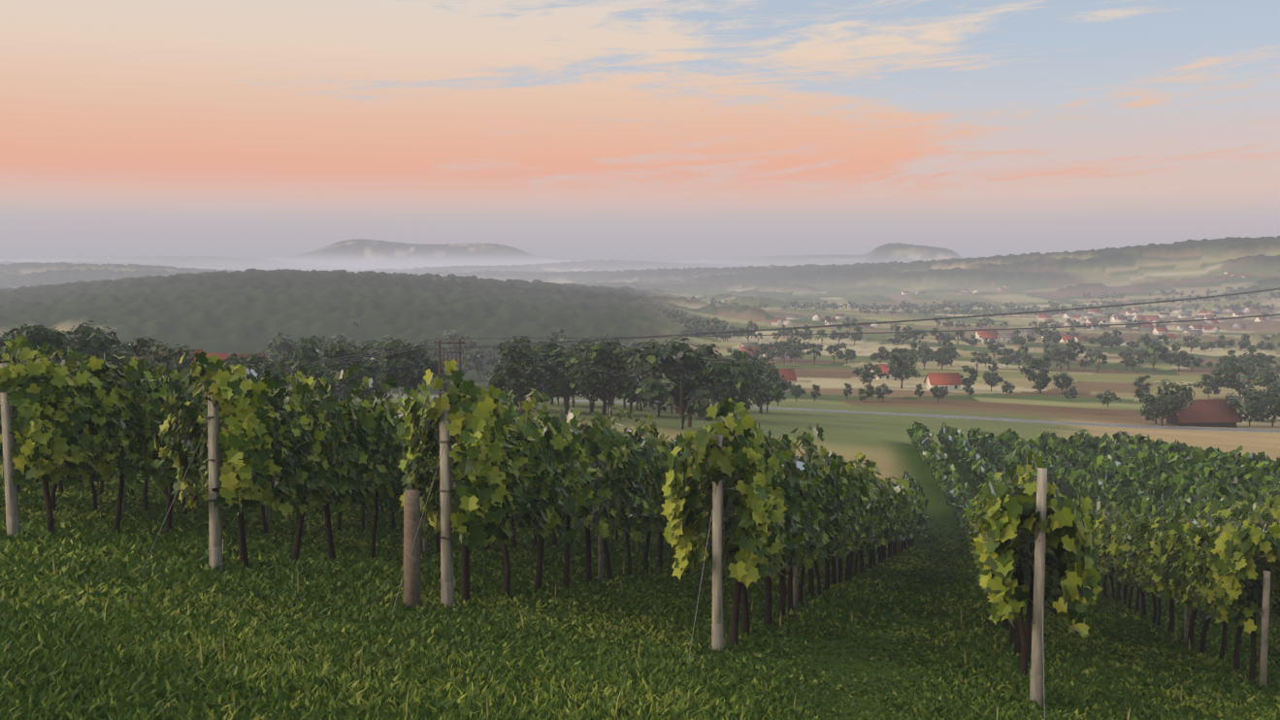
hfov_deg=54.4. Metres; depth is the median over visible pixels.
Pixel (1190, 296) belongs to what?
tree
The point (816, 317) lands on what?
village houses
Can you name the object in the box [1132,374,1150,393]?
tree
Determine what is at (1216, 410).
barn roof
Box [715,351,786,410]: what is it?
tree
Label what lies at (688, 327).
tree
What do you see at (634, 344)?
tree
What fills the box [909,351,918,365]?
tree
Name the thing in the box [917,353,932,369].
tree
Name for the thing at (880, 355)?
tree
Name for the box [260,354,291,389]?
tree
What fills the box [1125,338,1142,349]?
tree
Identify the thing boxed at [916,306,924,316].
tree
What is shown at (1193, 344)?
tree
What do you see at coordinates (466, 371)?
tree
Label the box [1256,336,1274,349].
tree
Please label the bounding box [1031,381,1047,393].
tree
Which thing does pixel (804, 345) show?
tree
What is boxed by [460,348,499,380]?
tree
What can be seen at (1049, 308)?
tree
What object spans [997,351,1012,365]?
tree
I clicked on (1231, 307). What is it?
tree
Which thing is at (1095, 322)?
tree
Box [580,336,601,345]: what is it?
tree
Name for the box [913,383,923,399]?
tree
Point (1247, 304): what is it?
tree
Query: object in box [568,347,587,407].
tree
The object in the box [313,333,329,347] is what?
tree
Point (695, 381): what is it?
tree
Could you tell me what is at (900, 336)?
tree
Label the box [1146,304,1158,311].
tree
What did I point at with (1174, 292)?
tree
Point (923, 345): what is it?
tree
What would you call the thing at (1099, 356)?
tree
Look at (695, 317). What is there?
tree
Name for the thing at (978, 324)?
tree
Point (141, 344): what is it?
tree
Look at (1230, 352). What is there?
tree
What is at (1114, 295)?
tree
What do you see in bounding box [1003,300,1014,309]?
tree
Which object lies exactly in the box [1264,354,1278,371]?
tree
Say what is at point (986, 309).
tree
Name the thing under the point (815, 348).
tree
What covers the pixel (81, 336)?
tree
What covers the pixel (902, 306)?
tree
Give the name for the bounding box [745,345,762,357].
tree
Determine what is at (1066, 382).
tree
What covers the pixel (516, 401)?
tree
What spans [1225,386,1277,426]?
tree
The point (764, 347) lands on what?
tree
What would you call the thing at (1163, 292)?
tree
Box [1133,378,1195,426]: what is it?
tree
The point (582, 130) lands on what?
sky
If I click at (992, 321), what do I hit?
tree
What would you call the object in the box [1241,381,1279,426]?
tree
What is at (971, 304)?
tree
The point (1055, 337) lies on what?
tree
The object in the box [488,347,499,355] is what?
tree
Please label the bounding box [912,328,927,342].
tree
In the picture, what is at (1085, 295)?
tree
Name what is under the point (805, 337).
tree
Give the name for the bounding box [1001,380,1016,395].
tree
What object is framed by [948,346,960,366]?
tree
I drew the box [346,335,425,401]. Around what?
tree
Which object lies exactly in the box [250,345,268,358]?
tree
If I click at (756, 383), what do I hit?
tree
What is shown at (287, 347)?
tree
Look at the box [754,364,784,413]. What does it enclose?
tree
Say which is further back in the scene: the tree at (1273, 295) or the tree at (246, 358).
the tree at (1273, 295)
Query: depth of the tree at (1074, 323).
1166.54 m
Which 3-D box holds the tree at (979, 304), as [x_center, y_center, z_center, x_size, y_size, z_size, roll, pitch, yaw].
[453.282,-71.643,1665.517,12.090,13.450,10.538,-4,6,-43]
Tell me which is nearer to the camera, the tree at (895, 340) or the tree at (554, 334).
the tree at (554, 334)
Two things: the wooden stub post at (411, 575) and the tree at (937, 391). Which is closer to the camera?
the wooden stub post at (411, 575)
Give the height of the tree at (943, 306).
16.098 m
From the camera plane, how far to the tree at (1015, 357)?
584.59 m
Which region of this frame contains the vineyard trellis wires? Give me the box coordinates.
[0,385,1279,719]
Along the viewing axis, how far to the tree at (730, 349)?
603.60 m
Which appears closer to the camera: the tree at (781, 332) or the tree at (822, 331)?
the tree at (822, 331)
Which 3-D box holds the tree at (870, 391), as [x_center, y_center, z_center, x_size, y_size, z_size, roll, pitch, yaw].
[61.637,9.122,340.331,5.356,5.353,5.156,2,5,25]
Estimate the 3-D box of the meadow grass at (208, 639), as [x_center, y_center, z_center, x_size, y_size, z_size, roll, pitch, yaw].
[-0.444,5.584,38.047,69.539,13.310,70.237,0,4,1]
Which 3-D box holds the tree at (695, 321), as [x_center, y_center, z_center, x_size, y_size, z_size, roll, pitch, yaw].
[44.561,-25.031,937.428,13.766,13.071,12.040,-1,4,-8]
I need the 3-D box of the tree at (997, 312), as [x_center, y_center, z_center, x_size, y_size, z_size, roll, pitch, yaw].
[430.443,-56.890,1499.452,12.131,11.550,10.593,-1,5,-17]
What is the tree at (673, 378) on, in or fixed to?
on the terrain ground at (489, 294)
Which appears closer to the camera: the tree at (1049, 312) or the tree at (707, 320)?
the tree at (707, 320)
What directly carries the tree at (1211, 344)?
on the terrain ground at (489, 294)
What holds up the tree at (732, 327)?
on the terrain ground at (489, 294)
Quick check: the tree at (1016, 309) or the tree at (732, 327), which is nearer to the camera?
the tree at (732, 327)
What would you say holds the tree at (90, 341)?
on the terrain ground at (489, 294)
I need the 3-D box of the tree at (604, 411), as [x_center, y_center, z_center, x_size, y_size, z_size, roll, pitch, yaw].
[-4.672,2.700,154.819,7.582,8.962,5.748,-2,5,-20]
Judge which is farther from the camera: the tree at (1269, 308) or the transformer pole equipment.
the tree at (1269, 308)
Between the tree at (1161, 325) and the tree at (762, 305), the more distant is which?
the tree at (762, 305)
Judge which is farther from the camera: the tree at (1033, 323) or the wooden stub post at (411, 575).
the tree at (1033, 323)
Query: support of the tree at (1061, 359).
on the terrain ground at (489, 294)
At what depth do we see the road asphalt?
280.30 m
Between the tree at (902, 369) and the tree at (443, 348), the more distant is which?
the tree at (443, 348)
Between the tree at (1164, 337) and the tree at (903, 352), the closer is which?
the tree at (903, 352)
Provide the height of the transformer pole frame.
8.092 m
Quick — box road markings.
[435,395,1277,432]
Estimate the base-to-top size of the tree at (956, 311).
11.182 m
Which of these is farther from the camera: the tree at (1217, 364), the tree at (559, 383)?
the tree at (1217, 364)
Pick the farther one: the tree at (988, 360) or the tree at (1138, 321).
the tree at (1138, 321)
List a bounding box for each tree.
[0,323,49,363]
[21,325,78,364]
[53,319,129,369]
[60,328,130,360]
[112,336,157,365]
[116,344,161,369]
[128,339,193,375]
[134,347,164,363]
[155,344,213,368]
[214,352,266,384]
[221,353,252,368]
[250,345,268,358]
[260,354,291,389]
[263,346,288,390]
[267,332,326,375]
[285,335,344,383]
[298,361,359,401]
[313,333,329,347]
[315,356,372,391]
[317,333,366,361]
[319,338,379,395]
[327,334,350,347]
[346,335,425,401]
[347,338,362,346]
[347,338,389,397]
[380,343,444,397]
[413,340,455,372]
[419,338,447,355]
[443,329,478,354]
[456,359,468,374]
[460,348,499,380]
[483,335,547,411]
[487,338,565,402]
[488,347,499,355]
[499,341,569,398]
[501,350,553,410]
[525,338,593,414]
[542,328,565,346]
[542,347,579,410]
[556,332,571,346]
[559,337,645,420]
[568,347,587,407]
[576,347,612,413]
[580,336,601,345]
[594,349,617,414]
[602,332,617,349]
[602,352,658,414]
[627,335,737,428]
[627,339,647,348]
[636,378,642,411]
[637,338,691,416]
[653,399,673,413]
[665,309,683,318]
[669,313,686,322]
[669,345,712,426]
[670,312,682,318]
[674,312,689,324]
[678,324,695,334]
[682,317,693,327]
[689,323,709,337]
[690,315,710,325]
[690,318,705,327]
[694,341,721,402]
[701,316,722,331]
[704,317,728,337]
[708,351,764,413]
[710,297,722,305]
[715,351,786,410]
[719,323,736,341]
[719,329,731,339]
[726,347,737,356]
[731,350,766,399]
[735,320,758,342]
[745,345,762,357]
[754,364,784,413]
[755,365,791,413]
[757,355,773,363]
[758,300,768,308]
[758,341,775,363]
[758,360,775,412]
[760,340,783,361]
[771,331,781,339]
[773,393,787,405]
[774,340,793,363]
[777,324,788,336]
[777,335,811,361]
[780,343,802,361]
[785,326,796,338]
[787,384,806,401]
[788,299,801,309]
[793,324,813,340]
[804,300,814,309]
[804,342,823,364]
[810,384,821,401]
[811,301,820,308]
[816,328,828,344]
[820,300,830,307]
[820,315,831,324]
[823,343,842,362]
[828,325,847,344]
[830,302,837,311]
[834,342,855,363]
[842,315,857,331]
[843,383,853,399]
[845,325,862,345]
[848,300,858,310]
[851,361,889,384]
[857,383,875,400]
[858,303,867,312]
[863,306,871,313]
[869,302,881,310]
[870,346,889,363]
[874,383,893,399]
[886,336,901,345]
[886,350,920,388]
[889,323,917,344]
[890,347,909,361]
[898,299,912,309]
[898,302,907,313]
[901,300,915,308]
[903,306,915,316]
[907,338,929,362]
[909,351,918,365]
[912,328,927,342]
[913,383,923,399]
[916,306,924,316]
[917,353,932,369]
[918,339,958,366]
[921,302,929,311]
[923,307,931,314]
[927,385,948,402]
[928,346,954,369]
[929,327,951,344]
[933,316,941,328]
[935,301,949,311]
[941,319,953,328]
[948,300,958,308]
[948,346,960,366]
[949,307,959,315]
[950,330,966,344]
[954,320,963,328]
[959,308,968,314]
[959,364,978,390]
[962,306,974,315]
[962,382,975,397]
[964,334,977,345]
[965,300,977,307]
[969,351,985,369]
[975,301,983,309]
[976,319,987,329]
[981,301,991,308]
[981,352,991,367]
[982,305,990,312]
[982,370,1003,391]
[983,336,995,345]
[984,318,995,328]
[985,342,1003,359]
[987,361,998,371]
[989,305,999,311]
[992,307,1001,317]
[994,343,1015,356]
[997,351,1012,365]
[999,321,1008,328]
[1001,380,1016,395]
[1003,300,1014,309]
[1008,345,1033,368]
[1010,304,1020,312]
[1010,328,1036,345]
[1017,307,1025,317]
[1019,356,1051,393]
[1020,306,1034,315]
[1026,353,1051,370]
[1028,321,1038,328]
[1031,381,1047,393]
[1032,326,1061,344]
[1038,319,1051,328]
[1042,341,1060,355]
[1043,303,1053,310]
[1043,308,1054,315]
[1048,300,1059,307]
[1049,337,1086,369]
[1050,321,1060,327]
[1050,372,1075,393]
[1053,304,1067,313]
[1053,355,1069,372]
[1062,385,1078,401]
[1065,328,1079,335]
[1066,318,1080,328]
[1075,303,1083,313]
[1079,355,1091,370]
[1083,292,1092,300]
[1084,346,1101,357]
[1086,330,1111,347]
[1088,352,1108,373]
[1090,321,1099,328]
[1094,328,1123,348]
[1095,390,1120,407]
[1098,320,1109,328]
[1111,291,1118,297]
[1114,303,1123,311]
[1117,346,1133,357]
[1118,355,1134,370]
[1122,351,1144,370]
[1124,319,1138,331]
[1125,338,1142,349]
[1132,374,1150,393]
[1133,319,1144,331]
[1133,346,1150,358]
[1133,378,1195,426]
[1137,343,1169,371]
[1139,333,1160,346]
[1140,392,1168,424]
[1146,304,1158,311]
[1152,333,1170,345]
[1154,320,1166,327]
[1159,289,1168,295]
[1163,342,1190,371]
[1169,289,1178,295]
[1181,334,1201,352]
[1182,354,1204,371]
[1185,295,1198,304]
[1185,339,1199,350]
[1191,303,1200,313]
[1192,373,1224,398]
[1200,341,1210,351]
[1205,339,1217,350]
[1205,357,1223,367]
[1210,355,1271,397]
[1216,334,1236,350]
[1218,349,1240,362]
[1222,292,1235,300]
[1225,333,1251,351]
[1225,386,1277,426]
[1228,302,1243,312]
[1238,345,1267,371]
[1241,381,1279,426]
[1242,299,1257,310]
[1242,356,1272,376]
[1242,389,1279,422]
[1254,302,1266,310]
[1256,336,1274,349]
[1259,363,1279,391]
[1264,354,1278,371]
[1265,303,1275,309]
[1269,291,1279,298]
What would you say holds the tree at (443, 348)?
on the terrain ground at (489, 294)
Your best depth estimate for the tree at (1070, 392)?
379.22 m
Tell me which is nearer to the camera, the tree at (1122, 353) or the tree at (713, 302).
the tree at (1122, 353)
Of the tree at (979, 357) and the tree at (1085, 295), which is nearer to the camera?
the tree at (979, 357)
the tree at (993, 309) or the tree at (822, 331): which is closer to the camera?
the tree at (822, 331)
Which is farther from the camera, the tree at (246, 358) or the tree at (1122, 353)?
the tree at (1122, 353)
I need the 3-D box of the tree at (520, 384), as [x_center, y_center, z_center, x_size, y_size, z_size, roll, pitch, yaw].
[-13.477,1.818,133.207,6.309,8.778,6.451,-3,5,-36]
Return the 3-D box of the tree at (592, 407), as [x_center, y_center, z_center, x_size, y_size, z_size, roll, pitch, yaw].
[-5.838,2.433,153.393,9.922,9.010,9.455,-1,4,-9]
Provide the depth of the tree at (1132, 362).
580.88 m
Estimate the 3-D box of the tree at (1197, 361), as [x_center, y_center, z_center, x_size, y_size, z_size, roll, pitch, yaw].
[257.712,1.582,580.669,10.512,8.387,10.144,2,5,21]
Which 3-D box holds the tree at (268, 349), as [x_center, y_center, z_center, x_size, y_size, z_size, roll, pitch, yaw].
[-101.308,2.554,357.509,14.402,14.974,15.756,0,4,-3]
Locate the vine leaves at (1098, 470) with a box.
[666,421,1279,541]
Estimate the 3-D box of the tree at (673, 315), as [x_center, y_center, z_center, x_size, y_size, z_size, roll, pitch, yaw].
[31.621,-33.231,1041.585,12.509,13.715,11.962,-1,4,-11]
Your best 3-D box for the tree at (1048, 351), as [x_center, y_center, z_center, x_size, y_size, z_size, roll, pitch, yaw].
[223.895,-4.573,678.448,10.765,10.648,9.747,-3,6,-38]
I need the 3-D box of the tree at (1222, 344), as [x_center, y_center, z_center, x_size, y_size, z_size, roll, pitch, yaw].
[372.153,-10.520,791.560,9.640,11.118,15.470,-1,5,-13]
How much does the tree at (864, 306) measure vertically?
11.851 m
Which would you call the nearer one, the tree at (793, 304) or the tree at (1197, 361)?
the tree at (1197, 361)
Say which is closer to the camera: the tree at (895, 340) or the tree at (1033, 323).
the tree at (895, 340)
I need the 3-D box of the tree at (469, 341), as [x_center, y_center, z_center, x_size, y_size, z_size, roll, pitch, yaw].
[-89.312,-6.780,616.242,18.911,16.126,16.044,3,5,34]
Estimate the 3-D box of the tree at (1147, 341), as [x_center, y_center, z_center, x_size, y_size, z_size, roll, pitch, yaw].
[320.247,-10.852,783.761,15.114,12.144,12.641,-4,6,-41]
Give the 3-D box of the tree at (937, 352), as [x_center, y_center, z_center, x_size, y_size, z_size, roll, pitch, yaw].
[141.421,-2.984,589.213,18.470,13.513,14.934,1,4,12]
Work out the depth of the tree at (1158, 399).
297.65 m
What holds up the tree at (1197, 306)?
on the terrain ground at (489, 294)
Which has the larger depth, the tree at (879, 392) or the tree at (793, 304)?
the tree at (793, 304)
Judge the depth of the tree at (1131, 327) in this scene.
1170.47 m
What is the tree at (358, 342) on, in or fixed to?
on the terrain ground at (489, 294)
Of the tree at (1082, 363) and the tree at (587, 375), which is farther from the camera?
the tree at (1082, 363)
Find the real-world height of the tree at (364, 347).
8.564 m
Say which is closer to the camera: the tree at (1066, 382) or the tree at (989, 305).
the tree at (1066, 382)
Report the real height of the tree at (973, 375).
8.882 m
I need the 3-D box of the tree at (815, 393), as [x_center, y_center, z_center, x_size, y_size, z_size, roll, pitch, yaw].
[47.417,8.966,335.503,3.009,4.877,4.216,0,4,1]
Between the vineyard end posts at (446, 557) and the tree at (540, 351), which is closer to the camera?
the vineyard end posts at (446, 557)
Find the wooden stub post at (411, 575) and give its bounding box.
[403,489,421,608]
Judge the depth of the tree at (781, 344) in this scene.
596.49 m
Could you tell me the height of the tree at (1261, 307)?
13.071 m
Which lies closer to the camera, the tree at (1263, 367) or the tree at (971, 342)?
the tree at (1263, 367)
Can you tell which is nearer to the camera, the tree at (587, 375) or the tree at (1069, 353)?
the tree at (587, 375)
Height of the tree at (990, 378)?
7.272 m
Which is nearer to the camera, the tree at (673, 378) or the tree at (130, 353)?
the tree at (130, 353)
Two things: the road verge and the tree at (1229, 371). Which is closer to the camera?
the road verge
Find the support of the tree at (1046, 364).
on the terrain ground at (489, 294)
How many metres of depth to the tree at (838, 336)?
835.04 m
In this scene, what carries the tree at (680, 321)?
on the terrain ground at (489, 294)
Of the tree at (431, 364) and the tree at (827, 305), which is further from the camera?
the tree at (827, 305)
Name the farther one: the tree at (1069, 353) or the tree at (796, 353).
the tree at (796, 353)
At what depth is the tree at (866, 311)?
1492.70 m
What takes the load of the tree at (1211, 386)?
on the terrain ground at (489, 294)
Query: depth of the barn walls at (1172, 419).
296.06 m
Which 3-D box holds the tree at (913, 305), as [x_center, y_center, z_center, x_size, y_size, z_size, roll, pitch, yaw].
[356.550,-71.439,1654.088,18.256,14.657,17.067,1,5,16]
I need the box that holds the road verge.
[387,394,1276,429]
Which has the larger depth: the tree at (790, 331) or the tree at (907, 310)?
the tree at (907, 310)
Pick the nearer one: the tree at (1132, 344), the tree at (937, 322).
the tree at (1132, 344)
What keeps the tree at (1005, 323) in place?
on the terrain ground at (489, 294)
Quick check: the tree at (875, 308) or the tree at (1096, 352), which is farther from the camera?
the tree at (875, 308)
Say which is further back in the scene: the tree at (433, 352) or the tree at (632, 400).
the tree at (433, 352)
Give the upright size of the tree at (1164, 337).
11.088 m
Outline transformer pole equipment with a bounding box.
[434,338,463,392]
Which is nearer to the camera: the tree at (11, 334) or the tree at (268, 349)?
the tree at (11, 334)
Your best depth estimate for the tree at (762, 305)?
1620.32 m
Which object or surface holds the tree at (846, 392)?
on the terrain ground at (489, 294)
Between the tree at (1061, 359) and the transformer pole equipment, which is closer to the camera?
the transformer pole equipment
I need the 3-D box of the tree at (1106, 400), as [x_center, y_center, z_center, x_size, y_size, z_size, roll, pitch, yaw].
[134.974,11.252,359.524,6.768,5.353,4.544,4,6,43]
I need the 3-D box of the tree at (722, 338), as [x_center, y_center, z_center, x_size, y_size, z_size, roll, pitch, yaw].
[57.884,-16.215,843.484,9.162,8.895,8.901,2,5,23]
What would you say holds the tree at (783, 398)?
on the terrain ground at (489, 294)
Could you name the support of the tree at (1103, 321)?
on the terrain ground at (489, 294)
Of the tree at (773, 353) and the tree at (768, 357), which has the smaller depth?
the tree at (768, 357)
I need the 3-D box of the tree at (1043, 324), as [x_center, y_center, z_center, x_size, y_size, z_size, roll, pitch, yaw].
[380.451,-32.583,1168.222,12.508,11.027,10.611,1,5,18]
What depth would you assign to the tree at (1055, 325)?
1170.48 m
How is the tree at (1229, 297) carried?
on the terrain ground at (489, 294)
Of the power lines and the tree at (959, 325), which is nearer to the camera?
the power lines
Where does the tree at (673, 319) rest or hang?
on the terrain ground at (489, 294)
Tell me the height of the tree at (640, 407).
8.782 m
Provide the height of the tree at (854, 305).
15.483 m
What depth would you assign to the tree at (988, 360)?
588.41 m
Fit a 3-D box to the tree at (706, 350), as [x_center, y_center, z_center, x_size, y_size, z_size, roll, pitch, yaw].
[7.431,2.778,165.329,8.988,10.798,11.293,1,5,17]
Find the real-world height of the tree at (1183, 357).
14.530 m
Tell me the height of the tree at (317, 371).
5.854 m
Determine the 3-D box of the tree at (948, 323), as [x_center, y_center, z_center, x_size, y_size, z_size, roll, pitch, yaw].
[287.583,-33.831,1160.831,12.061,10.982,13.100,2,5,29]
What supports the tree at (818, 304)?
on the terrain ground at (489, 294)
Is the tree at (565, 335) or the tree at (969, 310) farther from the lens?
the tree at (969, 310)
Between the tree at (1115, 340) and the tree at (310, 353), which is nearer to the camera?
the tree at (310, 353)
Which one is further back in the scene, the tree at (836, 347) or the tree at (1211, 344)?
the tree at (1211, 344)
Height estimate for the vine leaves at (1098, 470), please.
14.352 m
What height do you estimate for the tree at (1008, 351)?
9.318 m
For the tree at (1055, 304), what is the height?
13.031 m
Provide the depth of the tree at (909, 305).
1648.00 m
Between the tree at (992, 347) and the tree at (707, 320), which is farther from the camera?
the tree at (707, 320)
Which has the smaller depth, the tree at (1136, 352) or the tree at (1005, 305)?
the tree at (1136, 352)
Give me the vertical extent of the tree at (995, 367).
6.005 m
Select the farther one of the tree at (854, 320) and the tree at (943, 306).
the tree at (943, 306)
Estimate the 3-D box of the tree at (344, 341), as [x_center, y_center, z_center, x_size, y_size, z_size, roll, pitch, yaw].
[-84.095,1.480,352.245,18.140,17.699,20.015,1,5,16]
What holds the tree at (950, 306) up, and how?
on the terrain ground at (489, 294)
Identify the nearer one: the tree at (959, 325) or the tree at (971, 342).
the tree at (971, 342)
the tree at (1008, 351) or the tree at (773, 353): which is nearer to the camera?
the tree at (773, 353)
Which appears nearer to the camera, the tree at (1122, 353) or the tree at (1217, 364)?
the tree at (1217, 364)
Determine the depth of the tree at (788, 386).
225.51 m
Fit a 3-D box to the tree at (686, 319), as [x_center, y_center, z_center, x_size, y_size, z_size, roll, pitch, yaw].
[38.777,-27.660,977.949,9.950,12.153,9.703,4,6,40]
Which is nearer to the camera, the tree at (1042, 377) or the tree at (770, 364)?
the tree at (770, 364)
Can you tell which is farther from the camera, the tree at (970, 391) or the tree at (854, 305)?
the tree at (854, 305)
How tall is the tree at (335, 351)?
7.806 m
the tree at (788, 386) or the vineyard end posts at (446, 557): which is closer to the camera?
the vineyard end posts at (446, 557)
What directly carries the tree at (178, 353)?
on the terrain ground at (489, 294)
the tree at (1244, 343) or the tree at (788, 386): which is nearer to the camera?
the tree at (788, 386)
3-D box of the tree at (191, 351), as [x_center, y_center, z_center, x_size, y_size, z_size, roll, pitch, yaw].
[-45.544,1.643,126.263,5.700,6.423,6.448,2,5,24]
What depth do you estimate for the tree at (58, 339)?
95.28 m
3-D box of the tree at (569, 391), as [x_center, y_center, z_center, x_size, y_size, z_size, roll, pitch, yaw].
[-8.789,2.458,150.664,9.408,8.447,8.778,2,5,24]
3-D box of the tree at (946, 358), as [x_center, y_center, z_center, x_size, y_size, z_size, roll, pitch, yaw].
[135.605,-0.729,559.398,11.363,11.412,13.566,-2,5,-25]
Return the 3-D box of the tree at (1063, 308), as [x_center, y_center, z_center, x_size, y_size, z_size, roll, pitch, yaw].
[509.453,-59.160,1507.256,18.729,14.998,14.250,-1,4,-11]
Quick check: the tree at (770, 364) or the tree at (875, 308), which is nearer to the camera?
the tree at (770, 364)
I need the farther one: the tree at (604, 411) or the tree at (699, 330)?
the tree at (699, 330)
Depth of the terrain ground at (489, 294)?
973.57 m
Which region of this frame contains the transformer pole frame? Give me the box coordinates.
[433,339,465,398]
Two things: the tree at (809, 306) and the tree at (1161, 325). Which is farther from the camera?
the tree at (809, 306)
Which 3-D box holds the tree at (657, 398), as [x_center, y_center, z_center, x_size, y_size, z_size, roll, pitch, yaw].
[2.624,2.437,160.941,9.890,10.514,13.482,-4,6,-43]
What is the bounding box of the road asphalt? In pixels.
[374,395,1279,432]
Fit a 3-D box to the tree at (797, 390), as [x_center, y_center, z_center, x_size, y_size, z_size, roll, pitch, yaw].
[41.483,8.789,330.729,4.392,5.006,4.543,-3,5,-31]
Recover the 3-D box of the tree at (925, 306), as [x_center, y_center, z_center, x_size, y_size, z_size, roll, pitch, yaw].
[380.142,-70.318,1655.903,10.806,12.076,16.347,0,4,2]
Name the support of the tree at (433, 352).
on the terrain ground at (489, 294)
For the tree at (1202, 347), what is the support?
on the terrain ground at (489, 294)
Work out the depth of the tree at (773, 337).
844.51 m
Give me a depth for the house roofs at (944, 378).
1061.46 m
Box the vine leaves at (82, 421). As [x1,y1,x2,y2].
[0,335,1279,638]
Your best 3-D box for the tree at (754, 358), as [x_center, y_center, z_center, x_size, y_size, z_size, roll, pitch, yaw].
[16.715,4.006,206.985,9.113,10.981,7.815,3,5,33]
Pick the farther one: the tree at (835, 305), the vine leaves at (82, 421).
the tree at (835, 305)
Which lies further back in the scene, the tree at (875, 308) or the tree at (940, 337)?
the tree at (875, 308)
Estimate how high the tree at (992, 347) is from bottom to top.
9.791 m
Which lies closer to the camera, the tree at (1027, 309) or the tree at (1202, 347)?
the tree at (1202, 347)
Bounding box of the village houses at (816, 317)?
[259,270,1278,391]
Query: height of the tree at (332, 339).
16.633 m
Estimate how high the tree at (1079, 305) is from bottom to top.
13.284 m
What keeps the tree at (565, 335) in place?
on the terrain ground at (489, 294)
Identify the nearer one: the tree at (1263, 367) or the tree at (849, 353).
the tree at (1263, 367)
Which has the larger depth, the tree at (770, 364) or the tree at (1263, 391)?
the tree at (1263, 391)
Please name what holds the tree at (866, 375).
on the terrain ground at (489, 294)
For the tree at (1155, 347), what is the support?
on the terrain ground at (489, 294)
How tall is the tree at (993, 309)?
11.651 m
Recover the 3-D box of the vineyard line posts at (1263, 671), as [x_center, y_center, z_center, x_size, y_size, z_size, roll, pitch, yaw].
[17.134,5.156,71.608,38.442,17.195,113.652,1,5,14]
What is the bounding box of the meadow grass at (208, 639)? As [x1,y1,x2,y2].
[0,465,1279,719]
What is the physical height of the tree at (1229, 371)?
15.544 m
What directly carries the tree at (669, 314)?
on the terrain ground at (489, 294)
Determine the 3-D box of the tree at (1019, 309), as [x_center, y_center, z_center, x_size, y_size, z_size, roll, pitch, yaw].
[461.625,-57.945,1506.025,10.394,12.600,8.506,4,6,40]
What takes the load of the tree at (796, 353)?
on the terrain ground at (489, 294)
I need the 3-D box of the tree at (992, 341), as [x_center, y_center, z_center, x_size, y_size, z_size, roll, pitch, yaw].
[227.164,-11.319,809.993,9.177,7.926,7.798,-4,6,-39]
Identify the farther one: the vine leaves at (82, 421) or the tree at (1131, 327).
the tree at (1131, 327)
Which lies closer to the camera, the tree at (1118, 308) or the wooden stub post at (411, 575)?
the wooden stub post at (411, 575)
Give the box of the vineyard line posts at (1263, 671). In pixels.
[119,433,1270,686]
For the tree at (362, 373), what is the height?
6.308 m
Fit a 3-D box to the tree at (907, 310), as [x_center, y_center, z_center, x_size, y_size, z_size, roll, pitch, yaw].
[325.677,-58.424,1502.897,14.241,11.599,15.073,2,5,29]
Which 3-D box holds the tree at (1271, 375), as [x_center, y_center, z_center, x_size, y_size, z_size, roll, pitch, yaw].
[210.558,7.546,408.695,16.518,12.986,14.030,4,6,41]
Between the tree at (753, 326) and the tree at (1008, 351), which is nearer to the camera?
the tree at (1008, 351)
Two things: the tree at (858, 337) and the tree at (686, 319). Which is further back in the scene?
the tree at (686, 319)
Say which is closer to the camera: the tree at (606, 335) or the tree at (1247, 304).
the tree at (606, 335)
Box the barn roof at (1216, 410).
[1164,398,1241,423]
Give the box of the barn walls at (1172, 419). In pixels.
[1166,411,1236,427]
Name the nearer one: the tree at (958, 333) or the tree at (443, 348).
the tree at (443, 348)
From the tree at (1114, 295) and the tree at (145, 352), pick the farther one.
the tree at (1114, 295)
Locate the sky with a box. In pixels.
[0,0,1279,262]
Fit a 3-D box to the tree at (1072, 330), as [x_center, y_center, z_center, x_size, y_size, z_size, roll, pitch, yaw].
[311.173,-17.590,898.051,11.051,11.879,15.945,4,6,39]
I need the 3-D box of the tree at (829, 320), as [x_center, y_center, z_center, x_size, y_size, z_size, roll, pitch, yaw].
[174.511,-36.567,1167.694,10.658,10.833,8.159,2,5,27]
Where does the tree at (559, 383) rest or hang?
on the terrain ground at (489, 294)
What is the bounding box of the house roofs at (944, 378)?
[134,271,1277,385]
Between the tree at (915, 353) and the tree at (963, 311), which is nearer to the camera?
the tree at (915, 353)
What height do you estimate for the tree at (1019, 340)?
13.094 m
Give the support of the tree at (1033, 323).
on the terrain ground at (489, 294)
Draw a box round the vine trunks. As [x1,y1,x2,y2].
[0,454,1277,682]
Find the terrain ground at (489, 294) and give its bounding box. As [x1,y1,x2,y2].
[0,235,1279,719]
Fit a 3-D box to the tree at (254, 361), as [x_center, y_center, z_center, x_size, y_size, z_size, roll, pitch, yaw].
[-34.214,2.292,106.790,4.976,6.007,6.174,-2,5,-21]
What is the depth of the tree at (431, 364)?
148.86 m
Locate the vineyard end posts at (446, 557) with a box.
[0,362,1047,705]
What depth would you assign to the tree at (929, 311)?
1496.35 m
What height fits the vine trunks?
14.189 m
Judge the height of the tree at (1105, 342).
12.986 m
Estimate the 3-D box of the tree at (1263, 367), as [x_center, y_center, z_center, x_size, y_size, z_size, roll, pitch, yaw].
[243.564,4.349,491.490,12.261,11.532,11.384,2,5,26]
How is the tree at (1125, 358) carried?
on the terrain ground at (489, 294)
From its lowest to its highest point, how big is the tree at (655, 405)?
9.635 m
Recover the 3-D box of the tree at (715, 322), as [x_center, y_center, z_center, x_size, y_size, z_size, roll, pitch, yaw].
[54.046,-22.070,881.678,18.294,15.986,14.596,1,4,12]
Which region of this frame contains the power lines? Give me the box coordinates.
[254,287,1279,376]

